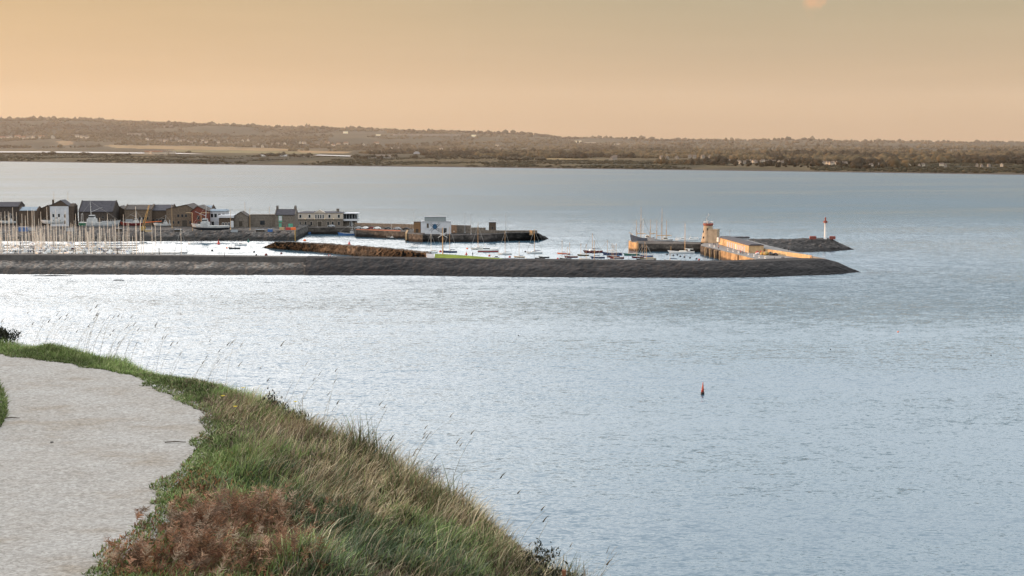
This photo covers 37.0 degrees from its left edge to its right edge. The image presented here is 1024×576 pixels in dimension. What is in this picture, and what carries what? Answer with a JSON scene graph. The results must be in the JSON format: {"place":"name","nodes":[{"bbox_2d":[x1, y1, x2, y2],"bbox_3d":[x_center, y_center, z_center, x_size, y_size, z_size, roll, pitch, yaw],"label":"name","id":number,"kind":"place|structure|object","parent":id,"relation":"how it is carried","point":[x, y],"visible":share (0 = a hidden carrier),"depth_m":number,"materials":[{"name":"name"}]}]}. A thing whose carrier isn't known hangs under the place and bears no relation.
{"place":"outdoors","nodes":[
{"label":"outdoors","id":0,"kind":"place"},
{"bbox_2d":[0,214,15,222],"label":"fishing boat","id":1,"kind":"object","parent":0,"point":[11,220],"visible":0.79,"depth_m":841.64,"materials":[{"name":"white paint"}]},
{"bbox_2d":[41,210,63,223],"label":"fishing boat","id":2,"kind":"object","parent":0,"point":[58,221],"visible":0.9,"depth_m":841.34,"materials":[{"name":"white paint"}]},
{"bbox_2d":[79,203,120,227],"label":"fishing boat","id":3,"kind":"object","parent":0,"point":[92,221],"visible":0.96,"depth_m":843.41,"materials":[{"name":"white paint"}]},
{"bbox_2d":[0,354,216,575],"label":"path","id":4,"kind":"structure","parent":0,"point":[75,493],"depth_m":9.63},
{"bbox_2d":[153,217,170,225],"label":"fishing boat","id":5,"kind":"object","parent":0,"point":[164,223],"visible":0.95,"depth_m":848.75,"materials":[{"name":"white paint"}]},
{"bbox_2d":[191,206,229,229],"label":"fishing boat","id":6,"kind":"object","parent":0,"point":[204,224],"visible":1,"depth_m":837.75,"materials":[{"name":"white paint"}]},
{"bbox_2d":[51,350,513,575],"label":"headland","id":7,"kind":"structure","parent":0,"point":[408,574],"depth_m":8.55,"materials":[{"name":"plant"}]},
{"bbox_2d":[0,326,21,342],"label":"bare shrub","id":8,"kind":"object","parent":7,"relation":"on","point":[5,334],"visible":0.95,"depth_m":15.09,"materials":[{"name":"grey plant"}]},
{"bbox_2d":[100,536,194,574],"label":"bracken plant","id":9,"kind":"object","parent":7,"relation":"on","point":[140,552],"visible":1,"depth_m":7.18,"materials":[{"name":"brown plant"}]},
{"bbox_2d":[131,515,275,575],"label":"bracken plant","id":10,"kind":"object","parent":7,"relation":"on","point":[200,551],"visible":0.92,"depth_m":7.41,"materials":[{"name":"brown plant"}]},
{"bbox_2d":[161,497,245,546],"bbox_3d":[-1.593,1.207,7.882,0.446,0.256,0.512,-6,8,-45],"label":"bracken plant","id":11,"kind":"object","parent":7,"relation":"on","point":[213,512],"visible":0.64,"depth_m":7.87,"materials":[{"name":"brown plant"}]},
{"bbox_2d":[116,414,345,575],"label":"russet grass","id":12,"kind":"structure","parent":7,"relation":"on","point":[234,526],"depth_m":8.05,"materials":[{"name":"brown plant"}]},
{"bbox_2d":[134,480,342,558],"bbox_3d":[-1.441,1.221,8.101,1.082,0.350,1.259,0,6,0],"label":"bracken plant","id":13,"kind":"object","parent":7,"relation":"on","point":[251,511],"visible":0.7,"depth_m":8.12,"materials":[{"name":"brown plant"}]},
{"bbox_2d":[184,521,349,575],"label":"bracken plant","id":14,"kind":"object","parent":7,"relation":"on","point":[250,553],"visible":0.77,"depth_m":7.43,"materials":[{"name":"brown plant"}]},
{"bbox_2d":[261,388,287,410],"bbox_3d":[-1.748,0.838,11.345,0.173,0.229,0.266,3,6,29],"label":"bare shrub","id":15,"kind":"object","parent":7,"relation":"on","point":[277,402],"visible":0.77,"depth_m":11.31,"materials":[{"name":"brown plant"}]},
{"bbox_2d":[0,338,565,575],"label":"green grass","id":16,"kind":"structure","parent":7,"relation":"on","point":[105,360],"depth_m":9.20,"materials":[{"name":"green plant"}]},
{"bbox_2d":[284,408,308,421],"bbox_3d":[-1.566,0.935,11.010,0.203,0.140,0.169,0,6,0],"label":"bare shrub","id":17,"kind":"object","parent":7,"relation":"on","point":[296,413],"visible":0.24,"depth_m":11.01,"materials":[{"name":"brown plant"}]},
{"bbox_2d":[2,313,616,575],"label":"seed stalks","id":18,"kind":"object","parent":7,"relation":"on","point":[296,411],"visible":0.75,"depth_m":10.68,"materials":[{"name":"brown plant"}]},
{"bbox_2d":[1,306,615,567],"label":"seed heads","id":19,"kind":"object","parent":18,"relation":"attached to","point":[332,410],"visible":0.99,"depth_m":10.62,"materials":[{"name":"brown plant"}]},
{"bbox_2d":[146,427,525,575],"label":"dark grass","id":20,"kind":"structure","parent":7,"relation":"on","point":[395,544],"depth_m":8.26,"materials":[{"name":"green plant"}]},
{"bbox_2d":[167,381,555,575],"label":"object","id":21,"kind":"object","parent":7,"relation":"on","point":[259,439],"visible":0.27,"depth_m":9.71,"materials":[{"name":"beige plant"}]},
{"bbox_2d":[137,367,610,575],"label":"dry grass","id":22,"kind":"structure","parent":7,"relation":"on","point":[308,482],"depth_m":9.46,"materials":[{"name":"beige plant"}]},
{"bbox_2d":[423,461,444,488],"bbox_3d":[-0.497,1.202,9.722,0.165,0.212,0.197,-3,7,-31],"label":"bare shrub","id":23,"kind":"object","parent":7,"relation":"on","point":[433,472],"visible":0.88,"depth_m":9.73,"materials":[{"name":"grey plant"}]},
{"bbox_2d":[514,538,561,574],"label":"bare shrub","id":24,"kind":"object","parent":7,"relation":"on","point":[540,557],"visible":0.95,"depth_m":8.90,"materials":[{"name":"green plant"}]},
{"bbox_2d":[532,560,571,575],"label":"bare shrub","id":25,"kind":"object","parent":7,"relation":"on","point":[553,571],"visible":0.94,"depth_m":8.68,"materials":[{"name":"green plant"}]},
{"bbox_2d":[0,162,1023,575],"bbox_3d":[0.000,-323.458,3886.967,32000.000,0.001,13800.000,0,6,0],"label":"sea","id":26,"kind":"structure","parent":0,"point":[866,418],"depth_m":410.01,"materials":[{"name":"liquid"}]},
{"bbox_2d":[11,207,16,251],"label":"sailing boat","id":27,"kind":"object","parent":26,"relation":"on","point":[13,249],"visible":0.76,"depth_m":757.04,"materials":[{"name":"white paint"}]},
{"bbox_2d":[14,213,20,251],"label":"sailing boat","id":28,"kind":"object","parent":26,"relation":"on","point":[16,250],"visible":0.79,"depth_m":757.63,"materials":[{"name":"white paint"}]},
{"bbox_2d":[30,215,34,246],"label":"sailing boat","id":29,"kind":"object","parent":26,"relation":"on","point":[32,228],"visible":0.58,"depth_m":792.10,"materials":[{"name":"white paint"}]},
{"bbox_2d":[46,230,50,251],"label":"sailing boat","id":30,"kind":"object","parent":26,"relation":"on","point":[48,250],"visible":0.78,"depth_m":758.92,"materials":[{"name":"grey paint"}]},
{"bbox_2d":[34,275,70,275],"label":"flat rock","id":31,"kind":"object","parent":26,"relation":"in","point":[52,275],"visible":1,"depth_m":625.83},
{"bbox_2d":[54,217,59,251],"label":"sailing boat","id":32,"kind":"object","parent":26,"relation":"on","point":[57,250],"visible":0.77,"depth_m":757.53,"materials":[{"name":"white plastic"}]},
{"bbox_2d":[60,225,65,251],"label":"sailing boat","id":33,"kind":"object","parent":26,"relation":"on","point":[63,249],"visible":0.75,"depth_m":758.05,"materials":[{"name":"white plastic"}]},
{"bbox_2d":[63,215,70,249],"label":"sailing boat","id":34,"kind":"object","parent":26,"relation":"on","point":[65,247],"visible":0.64,"depth_m":776.91,"materials":[{"name":"white paint"}]},
{"bbox_2d":[3,245,137,251],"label":"pontoon","id":35,"kind":"object","parent":26,"relation":"on","point":[74,250],"visible":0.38,"depth_m":765.20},
{"bbox_2d":[3,243,137,248],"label":"pontoon","id":36,"kind":"object","parent":26,"relation":"on","point":[53,245],"visible":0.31,"depth_m":783.10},
{"bbox_2d":[4,241,137,246],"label":"pontoon","id":37,"kind":"object","parent":26,"relation":"on","point":[86,246],"visible":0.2,"depth_m":800.03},
{"bbox_2d":[2,248,178,253],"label":"pontoon","id":38,"kind":"object","parent":26,"relation":"on","point":[103,252],"visible":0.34,"depth_m":748.60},
{"bbox_2d":[112,223,118,253],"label":"sailing boat","id":39,"kind":"object","parent":26,"relation":"on","point":[115,242],"visible":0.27,"depth_m":721.39,"materials":[{"name":"white paint"}]},
{"bbox_2d":[120,211,143,225],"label":"fishing boat","id":40,"kind":"object","parent":26,"relation":"on","point":[132,224],"visible":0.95,"depth_m":846.55,"materials":[{"name":"red paint"}]},
{"bbox_2d":[134,207,138,253],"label":"sailing boat","id":41,"kind":"object","parent":26,"relation":"on","point":[137,236],"visible":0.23,"depth_m":709.62,"materials":[{"name":"white paint"}]},
{"bbox_2d":[0,221,411,241],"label":"quay","id":42,"kind":"structure","parent":26,"relation":"in","point":[167,233],"depth_m":852.49,"materials":[{"name":"grey stone"}]},
{"bbox_2d":[0,201,24,224],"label":"stone house","id":43,"kind":"structure","parent":42,"relation":"on","point":[5,208],"depth_m":905.15,"materials":[{"name":"stone"}]},
{"bbox_2d":[18,227,28,231],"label":"store box","id":44,"kind":"object","parent":42,"relation":"on","point":[23,229],"visible":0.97,"depth_m":841.86,"materials":[{"name":"blue paint"}]},
{"bbox_2d":[19,206,40,225],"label":"store","id":45,"kind":"structure","parent":42,"relation":"on","point":[34,212],"depth_m":899.40,"materials":[{"name":"brown brick"}]},
{"bbox_2d":[40,204,51,224],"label":"store","id":46,"kind":"structure","parent":42,"relation":"on","point":[44,211],"depth_m":905.00,"materials":[{"name":"brown brick"}]},
{"bbox_2d":[50,199,77,225],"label":"white house","id":47,"kind":"structure","parent":42,"relation":"on","point":[64,207],"depth_m":893.23,"materials":[{"name":"paint"}]},
{"bbox_2d":[78,200,119,223],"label":"warehouse","id":48,"kind":"structure","parent":42,"relation":"on","point":[110,209],"depth_m":891.98,"materials":[{"name":"brick"}]},
{"bbox_2d":[119,205,124,224],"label":"store","id":49,"kind":"structure","parent":42,"relation":"on","point":[121,211],"depth_m":905.18,"materials":[{"name":"brown brick"}]},
{"bbox_2d":[124,204,154,225],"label":"brick terrace","id":50,"kind":"structure","parent":42,"relation":"on","point":[141,210],"depth_m":897.26,"materials":[{"name":"brown brick"}]},
{"bbox_2d":[139,205,160,231],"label":"yellow crane","id":51,"kind":"object","parent":42,"relation":"on","point":[142,228],"visible":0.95,"depth_m":843.91,"materials":[{"name":"paint"}]},
{"bbox_2d":[152,204,175,225],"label":"brick terrace","id":52,"kind":"structure","parent":42,"relation":"on","point":[158,212],"depth_m":899.29,"materials":[{"name":"brick"}]},
{"bbox_2d":[166,203,197,225],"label":"gable warehouse","id":53,"kind":"structure","parent":42,"relation":"on","point":[178,216],"depth_m":891.17,"materials":[{"name":"brick"}]},
{"bbox_2d":[190,205,211,226],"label":"red brick house","id":54,"kind":"structure","parent":42,"relation":"on","point":[198,217],"depth_m":889.17,"materials":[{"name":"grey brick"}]},
{"bbox_2d":[210,209,229,224],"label":"modern block","id":55,"kind":"structure","parent":42,"relation":"on","point":[214,219],"depth_m":895.17,"materials":[{"name":"white paint"}]},
{"bbox_2d":[218,215,233,226],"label":"harbour kiosk","id":56,"kind":"object","parent":42,"relation":"on","point":[223,220],"visible":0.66,"depth_m":881.40,"materials":[{"name":"white paint"}]},
{"bbox_2d":[234,211,249,226],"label":"stone shed","id":57,"kind":"structure","parent":42,"relation":"on","point":[241,218],"depth_m":883.45,"materials":[{"name":"grey stone"}]},
{"bbox_2d":[249,214,274,226],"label":"stone building","id":58,"kind":"structure","parent":42,"relation":"on","point":[261,220],"depth_m":887.44,"materials":[{"name":"stone"}]},
{"bbox_2d":[275,206,297,226],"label":"stone house","id":59,"kind":"structure","parent":42,"relation":"on","point":[286,217],"depth_m":883.59,"materials":[{"name":"stone"}]},
{"bbox_2d":[298,209,344,225],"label":"cream terrace","id":60,"kind":"structure","parent":42,"relation":"on","point":[321,218],"depth_m":911.34,"materials":[{"name":"grey stone"}]},
{"bbox_2d":[343,212,359,225],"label":"glazed annex","id":61,"kind":"object","parent":42,"relation":"on","point":[350,219],"visible":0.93,"depth_m":914.18,"materials":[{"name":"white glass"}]},
{"bbox_2d":[356,229,400,230],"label":"kerb rail","id":62,"kind":"object","parent":42,"relation":"on","point":[378,230],"visible":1,"depth_m":868.74,"materials":[{"name":"red metal"}]},
{"bbox_2d":[355,223,413,228],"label":"sea wall","id":63,"kind":"structure","parent":42,"relation":"on","point":[384,225],"depth_m":893.34,"materials":[{"name":"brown stone"}]},
{"bbox_2d":[235,242,246,245],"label":"motor boat","id":64,"kind":"object","parent":26,"relation":"on","point":[242,244],"visible":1,"depth_m":803.97,"materials":[{"name":"white paint"}]},
{"bbox_2d":[338,225,353,234],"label":"fishing boat","id":65,"kind":"object","parent":26,"relation":"on","point":[348,233],"visible":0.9,"depth_m":889.78,"materials":[{"name":"blue paint"}]},
{"bbox_2d":[263,241,431,256],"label":"boulder mound","id":66,"kind":"object","parent":26,"relation":"in","point":[357,250],"visible":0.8,"depth_m":736.73,"materials":[{"name":"brown stone"}]},
{"bbox_2d":[0,253,858,277],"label":"breakwater","id":67,"kind":"object","parent":26,"relation":"in","point":[114,264],"visible":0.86,"depth_m":637.52,"materials":[{"name":"stone"}]},
{"bbox_2d":[434,254,501,258],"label":"lawn","id":68,"kind":"structure","parent":67,"relation":"on","point":[452,256],"depth_m":653.59,"materials":[{"name":"green plant"}]},
{"bbox_2d":[439,227,446,253],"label":"flagstaff","id":69,"kind":"object","parent":68,"relation":"on","point":[442,234],"visible":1,"depth_m":652.96,"materials":[{"name":"white paint"}]},
{"bbox_2d":[424,234,437,252],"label":"sailing boat","id":70,"kind":"object","parent":26,"relation":"on","point":[433,251],"visible":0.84,"depth_m":752.07,"materials":[{"name":"white plastic"}]},
{"bbox_2d":[443,226,456,252],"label":"sailing boat","id":71,"kind":"object","parent":26,"relation":"on","point":[449,251],"visible":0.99,"depth_m":754.90,"materials":[{"name":"white paint"}]},
{"bbox_2d":[405,225,547,241],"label":"pier","id":72,"kind":"structure","parent":26,"relation":"in","point":[459,235],"depth_m":837.60,"materials":[{"name":"grey stone"}]},
{"bbox_2d":[414,221,420,232],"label":"brown hut","id":73,"kind":"object","parent":72,"relation":"on","point":[417,226],"visible":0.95,"depth_m":845.87,"materials":[{"name":"brown wood"}]},
{"bbox_2d":[420,216,450,233],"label":"mural shed","id":74,"kind":"structure","parent":72,"relation":"on","point":[432,224],"depth_m":843.87,"materials":[{"name":"grey paint"}]},
{"bbox_2d":[489,221,495,229],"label":"watch hut","id":75,"kind":"object","parent":72,"relation":"on","point":[492,225],"visible":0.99,"depth_m":845.47,"materials":[{"name":"brown brick"}]},
{"bbox_2d":[470,226,484,249],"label":"sailing boat","id":76,"kind":"object","parent":26,"relation":"on","point":[477,248],"visible":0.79,"depth_m":774.86,"materials":[{"name":"white paint"}]},
{"bbox_2d":[478,247,498,251],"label":"motor boat","id":77,"kind":"object","parent":26,"relation":"on","point":[486,249],"visible":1,"depth_m":758.44,"materials":[{"name":"white paint"}]},
{"bbox_2d":[498,232,511,254],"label":"sailing boat","id":78,"kind":"object","parent":26,"relation":"on","point":[504,253],"visible":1,"depth_m":741.11,"materials":[{"name":"grey paint"}]},
{"bbox_2d":[526,229,541,253],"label":"sailing boat","id":79,"kind":"object","parent":26,"relation":"on","point":[534,251],"visible":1,"depth_m":747.91,"materials":[{"name":"white paint"}]},
{"bbox_2d":[562,247,577,257],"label":"sailing boat","id":80,"kind":"object","parent":26,"relation":"on","point":[567,248],"visible":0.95,"depth_m":722.94,"materials":[{"name":"white paint"}]},
{"bbox_2d":[576,244,588,255],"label":"sailing boat","id":81,"kind":"object","parent":26,"relation":"on","point":[584,254],"visible":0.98,"depth_m":734.20,"materials":[{"name":"white paint"}]},
{"bbox_2d":[583,233,602,252],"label":"sailing boat","id":82,"kind":"object","parent":26,"relation":"on","point":[591,251],"visible":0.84,"depth_m":753.17,"materials":[{"name":"white paint"}]},
{"bbox_2d":[590,240,604,257],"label":"sailing boat","id":83,"kind":"object","parent":26,"relation":"on","point":[594,252],"visible":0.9,"depth_m":718.71,"materials":[{"name":"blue paint"}]},
{"bbox_2d":[598,240,621,254],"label":"sailing boat","id":84,"kind":"object","parent":26,"relation":"on","point":[611,253],"visible":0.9,"depth_m":740.81,"materials":[{"name":"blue paint"}]},
{"bbox_2d":[609,245,623,258],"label":"sailing boat","id":85,"kind":"object","parent":26,"relation":"on","point":[617,257],"visible":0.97,"depth_m":716.83,"materials":[{"name":"grey paint"}]},
{"bbox_2d":[623,243,639,254],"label":"sailing boat","id":86,"kind":"object","parent":26,"relation":"on","point":[628,253],"visible":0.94,"depth_m":736.77,"materials":[{"name":"teal paint"}]},
{"bbox_2d":[629,213,654,241],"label":"tall ship","id":87,"kind":"object","parent":26,"relation":"on","point":[634,238],"visible":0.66,"depth_m":784.14,"materials":[{"name":"wood"}]},
{"bbox_2d":[637,245,655,259],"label":"sailing boat","id":88,"kind":"object","parent":26,"relation":"on","point":[646,255],"visible":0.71,"depth_m":701.41,"materials":[{"name":"grey plastic"}]},
{"bbox_2d":[646,211,672,240],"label":"tall ship","id":89,"kind":"object","parent":26,"relation":"on","point":[649,238],"visible":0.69,"depth_m":780.23,"materials":[{"name":"grey paint"}]},
{"bbox_2d":[629,241,700,251],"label":"spur pier","id":90,"kind":"structure","parent":26,"relation":"in","point":[659,246],"depth_m":760.82,"materials":[{"name":"grey concrete"}]},
{"bbox_2d":[668,226,694,252],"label":"classic ketch","id":91,"kind":"object","parent":26,"relation":"on","point":[682,251],"visible":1,"depth_m":750.21,"materials":[{"name":"white paint"}]},
{"bbox_2d":[686,237,698,240],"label":"motor boat","id":92,"kind":"object","parent":26,"relation":"on","point":[692,239],"visible":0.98,"depth_m":843.87,"materials":[{"name":"white paint"}]},
{"bbox_2d":[700,240,823,259],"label":"pier","id":93,"kind":"structure","parent":26,"relation":"in","point":[720,253],"depth_m":697.17,"materials":[{"name":"stone"}]},
{"bbox_2d":[701,213,719,242],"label":"lighthouse","id":94,"kind":"object","parent":93,"relation":"on","point":[710,234],"visible":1,"depth_m":765.97,"materials":[{"name":"beige paint"}]},
{"bbox_2d":[717,236,763,252],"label":"pier store","id":95,"kind":"structure","parent":93,"relation":"on","point":[741,244],"depth_m":716.68,"materials":[{"name":"stone"}]},
{"bbox_2d":[749,238,853,251],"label":"breakwater","id":96,"kind":"object","parent":26,"relation":"in","point":[811,245],"visible":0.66,"depth_m":770.20,"materials":[{"name":"grey stone"}]},
{"bbox_2d":[732,236,749,239],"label":"long shed","id":97,"kind":"structure","parent":96,"relation":"on","point":[744,237],"depth_m":764.71,"materials":[{"name":"grey paint"}]},
{"bbox_2d":[823,217,827,238],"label":"beacon","id":98,"kind":"object","parent":96,"relation":"on","point":[825,221],"visible":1,"depth_m":777.37,"materials":[{"name":"white paint"}]},
{"bbox_2d":[0,120,1023,174],"bbox_3d":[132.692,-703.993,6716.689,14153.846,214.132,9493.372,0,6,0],"label":"terrain","id":99,"kind":"structure","parent":0,"point":[354,137],"depth_m":7273.38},
{"bbox_2d":[0,151,190,153],"bbox_3d":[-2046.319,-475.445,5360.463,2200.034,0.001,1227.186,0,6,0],"label":"estuary","id":100,"kind":"structure","parent":99,"relation":"in","point":[79,152],"depth_m":5278.60,"materials":[{"name":"liquid"}]},
{"bbox_2d":[393,134,461,135],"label":"warehouse","id":101,"kind":"structure","parent":99,"relation":"on","point":[429,134],"depth_m":8942.51,"materials":[{"name":"grey"}]},
{"bbox_2d":[0,115,1023,168],"bbox_3d":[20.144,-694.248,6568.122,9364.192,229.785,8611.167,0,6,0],"label":"woods","id":102,"kind":"object","parent":99,"relation":"on","point":[862,157],"visible":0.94,"depth_m":7467.99,"materials":[{"name":"plant"}]},
{"bbox_2d":[0,153,1023,172],"bbox_3d":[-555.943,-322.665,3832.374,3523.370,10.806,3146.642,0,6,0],"label":"scrub","id":103,"kind":"object","parent":99,"relation":"on","point":[953,168],"visible":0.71,"depth_m":3155.84,"materials":[{"name":"plant"}]},
{"bbox_2d":[519,156,529,159],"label":"shore tree","id":104,"kind":"object","parent":99,"relation":"on","point":[524,158],"visible":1,"depth_m":3286.91,"materials":[{"name":"green plant"}]},
{"bbox_2d":[536,156,546,160],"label":"shore tree","id":105,"kind":"object","parent":99,"relation":"on","point":[541,158],"visible":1,"depth_m":3283.73,"materials":[{"name":"green plant"}]},
{"bbox_2d":[0,0,1023,141],"label":"sky","id":106,"kind":"structure","parent":0,"point":[906,70],"materials":[{"name":"orange"}]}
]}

